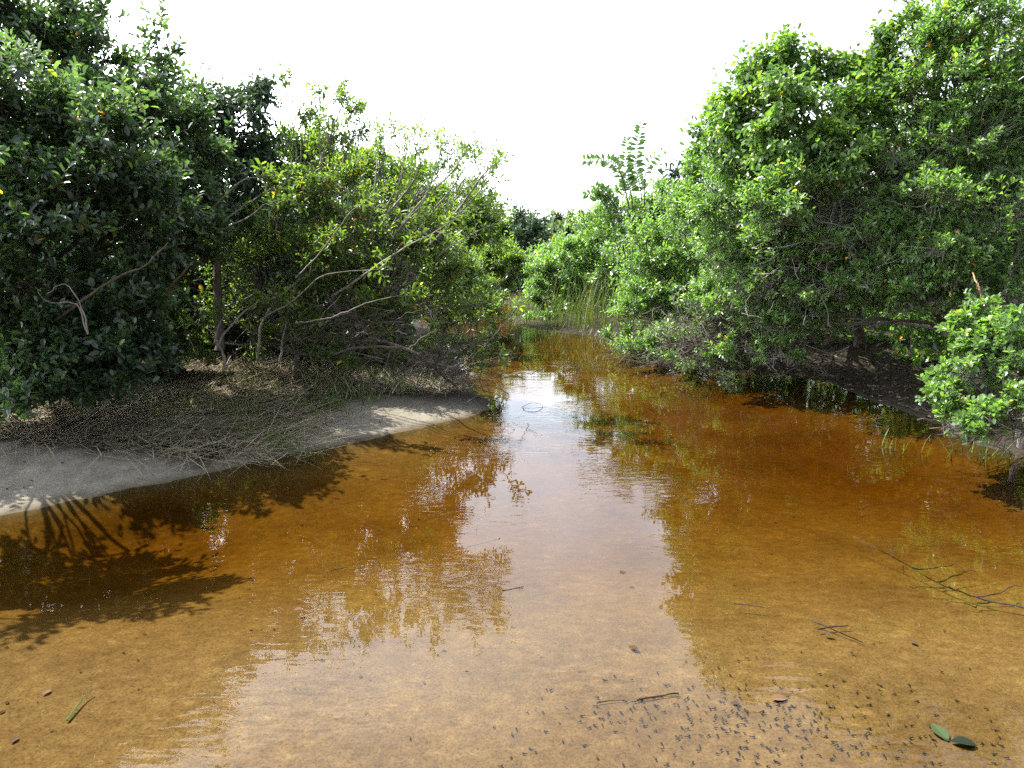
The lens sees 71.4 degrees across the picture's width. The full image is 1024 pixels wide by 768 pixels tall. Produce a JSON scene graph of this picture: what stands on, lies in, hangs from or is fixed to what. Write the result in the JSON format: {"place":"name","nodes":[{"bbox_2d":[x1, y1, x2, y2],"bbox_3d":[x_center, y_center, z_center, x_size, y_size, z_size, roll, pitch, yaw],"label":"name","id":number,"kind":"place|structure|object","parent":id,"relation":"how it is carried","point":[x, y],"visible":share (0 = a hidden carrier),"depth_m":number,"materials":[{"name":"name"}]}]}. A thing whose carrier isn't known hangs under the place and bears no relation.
{"place":"outdoors","nodes":[
{"label":"outdoors","id":0,"kind":"place"},
{"bbox_2d":[66,688,91,721],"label":"floating grass","id":1,"kind":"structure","parent":0,"point":[71,714],"depth_m":2.66,"materials":[{"name":"green plant"}]},
{"bbox_2d":[0,250,1023,767],"bbox_3d":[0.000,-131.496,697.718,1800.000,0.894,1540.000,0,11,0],"label":"ground","id":2,"kind":"structure","parent":0,"point":[574,618],"depth_m":3.40,"materials":[{"name":"brown sand"}]},
{"bbox_2d":[0,0,192,254],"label":"tall tree","id":3,"kind":"object","parent":2,"relation":"on","point":[66,31],"visible":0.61,"depth_m":6.75,"materials":[{"name":"green plant"}]},
{"bbox_2d":[0,28,213,423],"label":"glossy shrub","id":4,"kind":"object","parent":2,"relation":"on","point":[49,160],"visible":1,"depth_m":5.73,"materials":[{"name":"green plant"}]},
{"bbox_2d":[146,414,198,451],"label":"grass tuft","id":5,"kind":"object","parent":2,"relation":"on","point":[182,431],"visible":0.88,"depth_m":5.96,"materials":[{"name":"plant"}]},
{"bbox_2d":[107,59,249,375],"bbox_3d":[-3.511,-1.818,7.789,1.528,3.645,2.775,0,11,0],"label":"tree","id":6,"kind":"object","parent":2,"relation":"on","point":[209,154],"visible":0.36,"depth_m":7.13,"materials":[{"name":"green plant"}]},
{"bbox_2d":[0,349,387,488],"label":"dry grass","id":7,"kind":"structure","parent":2,"relation":"on","point":[181,424],"depth_m":6.43,"materials":[{"name":"plant"}]},
{"bbox_2d":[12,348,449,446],"bbox_3d":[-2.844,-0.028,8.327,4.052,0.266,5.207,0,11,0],"label":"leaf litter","id":8,"kind":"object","parent":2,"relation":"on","point":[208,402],"visible":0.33,"depth_m":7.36,"materials":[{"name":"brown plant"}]},
{"bbox_2d":[166,272,300,369],"bbox_3d":[-3.542,-0.724,8.479,1.256,1.271,3.313,-7,13,-31],"label":"young tree","id":9,"kind":"object","parent":2,"relation":"on","point":[210,316],"visible":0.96,"depth_m":7.37,"materials":[{"name":"green plant"}]},
{"bbox_2d":[172,63,302,356],"bbox_3d":[-3.389,-1.902,8.580,2.002,3.572,1.418,4,12,20],"label":"drooping tree","id":10,"kind":"object","parent":2,"relation":"on","point":[254,98],"visible":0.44,"depth_m":8.12,"materials":[{"name":"green plant"}]},
{"bbox_2d":[6,397,482,489],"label":"leaf litter","id":11,"kind":"object","parent":2,"relation":"on","point":[198,467],"visible":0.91,"depth_m":5.75,"materials":[{"name":"brown plant"}]},
{"bbox_2d":[5,110,545,387],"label":"undergrowth","id":12,"kind":"object","parent":2,"relation":"on","point":[182,297],"visible":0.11,"depth_m":9.41,"materials":[{"name":"green plant"}]},
{"bbox_2d":[256,422,300,450],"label":"grass tuft","id":13,"kind":"object","parent":2,"relation":"on","point":[282,440],"visible":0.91,"depth_m":6.05,"materials":[{"name":"green plant"}]},
{"bbox_2d":[130,353,457,449],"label":"grass","id":14,"kind":"structure","parent":2,"relation":"on","point":[245,386],"depth_m":7.47,"materials":[{"name":"green plant"}]},
{"bbox_2d":[277,387,312,410],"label":"grass tuft","id":15,"kind":"object","parent":2,"relation":"on","point":[293,400],"visible":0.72,"depth_m":7.18,"materials":[{"name":"plant"}]},
{"bbox_2d":[277,440,324,464],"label":"grass tuft","id":16,"kind":"object","parent":2,"relation":"on","point":[307,453],"visible":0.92,"depth_m":5.93,"materials":[{"name":"plant"}]},
{"bbox_2d":[256,230,352,361],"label":"bent sapling","id":17,"kind":"object","parent":2,"relation":"on","point":[306,258],"visible":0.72,"depth_m":7.70,"materials":[{"name":"green plant"}]},
{"bbox_2d":[272,58,384,355],"bbox_3d":[-2.461,-2.040,8.988,1.938,3.788,1.077,11,15,44],"label":"airy tree","id":18,"kind":"object","parent":2,"relation":"on","point":[331,140],"visible":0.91,"depth_m":8.50,"materials":[{"name":"green plant"}]},
{"bbox_2d":[310,377,361,412],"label":"grass tuft","id":19,"kind":"object","parent":2,"relation":"on","point":[332,399],"visible":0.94,"depth_m":7.21,"materials":[{"name":"plant"}]},
{"bbox_2d":[252,105,435,282],"bbox_3d":[-3.402,-3.337,14.319,3.828,4.358,2.947,0,11,0],"label":"hedge bush","id":20,"kind":"object","parent":2,"relation":"on","point":[392,178],"visible":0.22,"depth_m":13.85,"materials":[{"name":"green plant"}]},
{"bbox_2d":[206,345,483,404],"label":"dry grass","id":21,"kind":"structure","parent":2,"relation":"on","point":[342,378],"depth_m":8.51,"materials":[{"name":"plant"}]},
{"bbox_2d":[143,158,548,392],"bbox_3d":[-1.882,-1.097,7.773,4.627,2.412,2.275,0,11,0],"label":"bramble","id":22,"kind":"object","parent":2,"relation":"on","point":[271,334],"visible":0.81,"depth_m":7.85,"materials":[{"name":"plant"}]},
{"bbox_2d":[228,144,475,368],"bbox_3d":[-1.838,-1.295,8.089,2.525,2.736,1.853,5,12,25],"label":"olive shrub","id":23,"kind":"object","parent":2,"relation":"on","point":[317,196],"visible":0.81,"depth_m":7.88,"materials":[{"name":"green plant"}]},
{"bbox_2d":[351,380,388,402],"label":"grass tuft","id":24,"kind":"object","parent":2,"relation":"on","point":[372,392],"visible":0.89,"depth_m":7.61,"materials":[{"name":"green plant"}]},
{"bbox_2d":[356,325,455,385],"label":"fallen branch","id":25,"kind":"object","parent":2,"relation":"on","point":[401,347],"visible":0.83,"depth_m":7.67,"materials":[{"name":"wood"}]},
{"bbox_2d":[332,345,400,355],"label":"fallen branch","id":26,"kind":"object","parent":25,"relation":"on","point":[351,348],"visible":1,"depth_m":7.64,"materials":[{"name":"wood"}]},
{"bbox_2d":[332,110,521,368],"bbox_3d":[-1.106,-1.512,8.136,2.848,3.165,1.945,9,14,39],"label":"leaning tree","id":27,"kind":"object","parent":2,"relation":"on","point":[465,149],"visible":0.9,"depth_m":7.73,"materials":[{"name":"green plant"}]},
{"bbox_2d":[421,369,435,386],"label":"grass tuft","id":28,"kind":"object","parent":2,"relation":"on","point":[429,385],"visible":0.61,"depth_m":8.63,"materials":[{"name":"beige plant"}]},
{"bbox_2d":[382,156,513,332],"bbox_3d":[-1.476,-2.935,15.223,3.051,4.018,2.550,0,11,0],"label":"hedge bush","id":29,"kind":"object","parent":2,"relation":"on","point":[445,188],"visible":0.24,"depth_m":15.26,"materials":[{"name":"green plant"}]},
{"bbox_2d":[360,279,542,405],"bbox_3d":[-1.002,-0.526,8.232,1.823,1.355,2.636,-8,13,-36],"label":"overhanging shrub","id":30,"kind":"object","parent":2,"relation":"on","point":[481,363],"visible":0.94,"depth_m":7.97,"materials":[{"name":"green plant"}]},
{"bbox_2d":[193,200,722,273],"bbox_3d":[-0.307,-10.967,53.904,49.416,5.535,50.940,0,11,0],"label":"wood","id":31,"kind":"object","parent":2,"relation":"on","point":[562,229],"visible":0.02,"depth_m":31.42,"materials":[{"name":"green plant"}]},
{"bbox_2d":[409,225,509,337],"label":"waterside bush","id":32,"kind":"object","parent":2,"relation":"on","point":[498,303],"visible":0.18,"depth_m":12.51,"materials":[{"name":"green plant"}]},
{"bbox_2d":[0,389,997,758],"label":"sunken litter","id":33,"kind":"object","parent":2,"relation":"on","point":[362,599],"visible":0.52,"depth_m":3.12,"materials":[{"name":"brown plant"}]},
{"bbox_2d":[466,221,534,310],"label":"round bush","id":34,"kind":"object","parent":2,"relation":"on","point":[491,257],"visible":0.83,"depth_m":18.31,"materials":[{"name":"green plant"}]},
{"bbox_2d":[458,184,556,291],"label":"round tree","id":35,"kind":"object","parent":2,"relation":"on","point":[526,227],"visible":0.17,"depth_m":25.71,"materials":[{"name":"green plant"}]},
{"bbox_2d":[510,296,601,326],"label":"reed clump","id":36,"kind":"object","parent":2,"relation":"on","point":[557,315],"visible":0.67,"depth_m":15.40,"materials":[{"name":"green plant"}]},
{"bbox_2d":[544,202,569,236],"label":"distant tree","id":37,"kind":"object","parent":2,"relation":"on","point":[558,216],"visible":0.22,"depth_m":56.17,"materials":[{"name":"green plant"}]},
{"bbox_2d":[506,286,636,340],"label":"marsh grass","id":38,"kind":"structure","parent":2,"relation":"on","point":[542,323],"depth_m":15.99,"materials":[{"name":"green plant"}]},
{"bbox_2d":[560,207,589,258],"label":"distant tree","id":39,"kind":"object","parent":2,"relation":"on","point":[569,229],"visible":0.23,"depth_m":56.61,"materials":[{"name":"green plant"}]},
{"bbox_2d":[511,315,642,366],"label":"marsh grass","id":40,"kind":"structure","parent":2,"relation":"on","point":[602,359],"depth_m":11.93,"materials":[{"name":"green plant"}]},
{"bbox_2d":[521,221,638,319],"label":"island shrub","id":41,"kind":"object","parent":2,"relation":"on","point":[592,257],"visible":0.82,"depth_m":17.23,"materials":[{"name":"green plant"}]},
{"bbox_2d":[526,265,636,331],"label":"reed clump","id":42,"kind":"object","parent":2,"relation":"on","point":[582,307],"visible":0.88,"depth_m":14.87,"materials":[{"name":"green plant"}]},
{"bbox_2d":[573,201,609,230],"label":"distant tree","id":43,"kind":"object","parent":2,"relation":"on","point":[583,212],"visible":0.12,"depth_m":56.47,"materials":[{"name":"green plant"}]},
{"bbox_2d":[582,121,666,258],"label":"sprouting shrub","id":44,"kind":"object","parent":2,"relation":"on","point":[632,179],"visible":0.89,"depth_m":15.77,"materials":[{"name":"green plant"}]},
{"bbox_2d":[562,173,700,276],"bbox_3d":[2.848,-3.279,16.352,2.987,3.339,2.318,5,12,25],"label":"broad shrub","id":45,"kind":"object","parent":2,"relation":"on","point":[600,210],"visible":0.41,"depth_m":16.09,"materials":[{"name":"green plant"}]},
{"bbox_2d":[629,645,638,650],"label":"sunken leaf","id":46,"kind":"object","parent":2,"relation":"on","point":[634,647],"visible":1,"depth_m":3.08,"materials":[{"name":"plant"}]},
{"bbox_2d":[594,182,743,373],"bbox_3d":[2.590,-1.743,10.935,2.750,2.718,2.702,-8,13,-35],"label":"pale shrub","id":47,"kind":"object","parent":2,"relation":"on","point":[652,259],"visible":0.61,"depth_m":11.25,"materials":[{"name":"green plant"}]},
{"bbox_2d":[646,149,709,261],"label":"dark vine shrub","id":48,"kind":"object","parent":2,"relation":"on","point":[674,174],"visible":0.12,"depth_m":15.49,"materials":[{"name":"green plant"}]},
{"bbox_2d":[596,205,872,382],"bbox_3d":[3.014,-1.255,9.598,3.692,2.260,2.838,8,13,36],"label":"front shrub","id":49,"kind":"object","parent":2,"relation":"on","point":[766,331],"visible":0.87,"depth_m":8.64,"materials":[{"name":"green plant"}]},
{"bbox_2d":[823,295,870,345],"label":"fallen branch","id":50,"kind":"object","parent":49,"relation":"attached to","point":[829,339],"visible":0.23,"depth_m":9.19,"materials":[{"name":"wood"}]},
{"bbox_2d":[651,91,872,297],"bbox_3d":[3.247,-1.989,9.650,2.484,3.422,5.581,0,11,0],"label":"tree","id":51,"kind":"object","parent":2,"relation":"on","point":[774,197],"visible":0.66,"depth_m":7.51,"materials":[{"name":"green plant"}]},
{"bbox_2d":[521,93,1023,369],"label":"undergrowth","id":52,"kind":"object","parent":2,"relation":"on","point":[921,338],"visible":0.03,"depth_m":11.46,"materials":[{"name":"green plant"}]},
{"bbox_2d":[677,3,916,340],"bbox_3d":[3.396,-2.286,9.462,2.531,4.167,4.807,2,11,10],"label":"vine tree","id":53,"kind":"object","parent":2,"relation":"on","point":[777,96],"visible":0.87,"depth_m":7.63,"materials":[{"name":"green plant"}]},
{"bbox_2d":[818,625,848,629],"bbox_3d":[1.465,1.110,3.256,0.154,0.010,0.014,-2,11,-12],"label":"stick","id":54,"kind":"object","parent":2,"relation":"on","point":[832,627],"visible":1,"depth_m":3.25,"materials":[{"name":"brown wood"}]},
{"bbox_2d":[812,620,862,642],"bbox_3d":[1.470,1.117,3.224,0.010,0.013,0.231,-9,14,-40],"label":"stick","id":55,"kind":"object","parent":2,"relation":"on","point":[836,630],"visible":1,"depth_m":3.23,"materials":[{"name":"brown wood"}]},
{"bbox_2d":[721,117,956,379],"bbox_3d":[4.430,-1.600,8.684,4.390,3.095,2.248,-9,14,-39],"label":"twiggy tree","id":56,"kind":"object","parent":2,"relation":"on","point":[888,241],"visible":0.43,"depth_m":7.69,"materials":[{"name":"green plant"}]},
{"bbox_2d":[710,341,973,425],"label":"leaf litter","id":57,"kind":"object","parent":2,"relation":"on","point":[894,382],"visible":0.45,"depth_m":9.54,"materials":[{"name":"brown plant"}]},
{"bbox_2d":[847,308,959,350],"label":"fallen branch","id":58,"kind":"object","parent":2,"relation":"on","point":[922,326],"visible":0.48,"depth_m":8.98,"materials":[{"name":"wood"}]},
{"bbox_2d":[793,80,1023,336],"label":"leafy tree","id":59,"kind":"object","parent":2,"relation":"on","point":[984,184],"visible":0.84,"depth_m":7.27,"materials":[{"name":"green plant"}]},
{"bbox_2d":[833,0,1023,307],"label":"corner tree","id":60,"kind":"object","parent":2,"relation":"on","point":[940,37],"visible":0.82,"depth_m":7.31,"materials":[{"name":"green plant"}]},
{"bbox_2d":[898,288,1023,459],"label":"foreground bush","id":61,"kind":"object","parent":2,"relation":"on","point":[978,349],"visible":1,"depth_m":5.53,"materials":[{"name":"green plant"}]},
{"bbox_2d":[972,272,984,307],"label":"broken stem","id":62,"kind":"object","parent":61,"relation":"attached to","point":[978,289],"visible":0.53,"depth_m":6.55,"materials":[{"name":"brown wood"}]},
{"bbox_2d":[934,434,1023,471],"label":"grass tuft","id":63,"kind":"object","parent":2,"relation":"on","point":[983,458],"visible":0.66,"depth_m":5.87,"materials":[{"name":"green plant"}]},
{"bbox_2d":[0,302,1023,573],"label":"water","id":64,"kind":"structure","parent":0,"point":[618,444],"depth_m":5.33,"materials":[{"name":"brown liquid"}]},
{"bbox_2d":[636,692,678,700],"bbox_3d":[0.561,1.204,2.748,0.176,0.012,0.010,-3,11,-14],"label":"stick","id":65,"kind":"object","parent":64,"relation":"on","point":[638,699],"visible":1,"depth_m":2.75,"materials":[{"name":"brown wood"}]},
{"bbox_2d":[734,603,763,607],"bbox_3d":[1.146,1.071,3.449,0.141,0.008,0.012,3,11,17],"label":"stick","id":66,"kind":"object","parent":64,"relation":"on","point":[747,604],"visible":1,"depth_m":3.45,"materials":[{"name":"brown wood"}]},
{"bbox_2d":[771,694,786,699],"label":"sunken leaf","id":67,"kind":"object","parent":64,"relation":"on","point":[778,697],"visible":1,"depth_m":2.74,"materials":[{"name":"plant"}]},
{"bbox_2d":[882,433,929,454],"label":"grass tuft","id":68,"kind":"object","parent":64,"relation":"on","point":[896,446],"visible":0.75,"depth_m":6.08,"materials":[{"name":"green plant"}]},
{"bbox_2d":[853,536,1023,607],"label":"sunken branch","id":69,"kind":"object","parent":64,"relation":"in","point":[978,597],"visible":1,"depth_m":3.64,"materials":[{"name":"brown wood"}]},
{"bbox_2d":[931,723,948,740],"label":"floating leaf","id":70,"kind":"object","parent":64,"relation":"on","point":[942,732],"visible":1,"depth_m":2.55,"materials":[{"name":"green plant"}]},
{"bbox_2d":[950,736,976,745],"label":"floating leaf","id":71,"kind":"object","parent":64,"relation":"on","point":[962,740],"visible":1,"depth_m":2.50,"materials":[{"name":"green plant"}]},
{"bbox_2d":[3,0,1023,248],"label":"sky","id":72,"kind":"structure","parent":0,"point":[561,81],"materials":[{"name":"white"}]}
]}

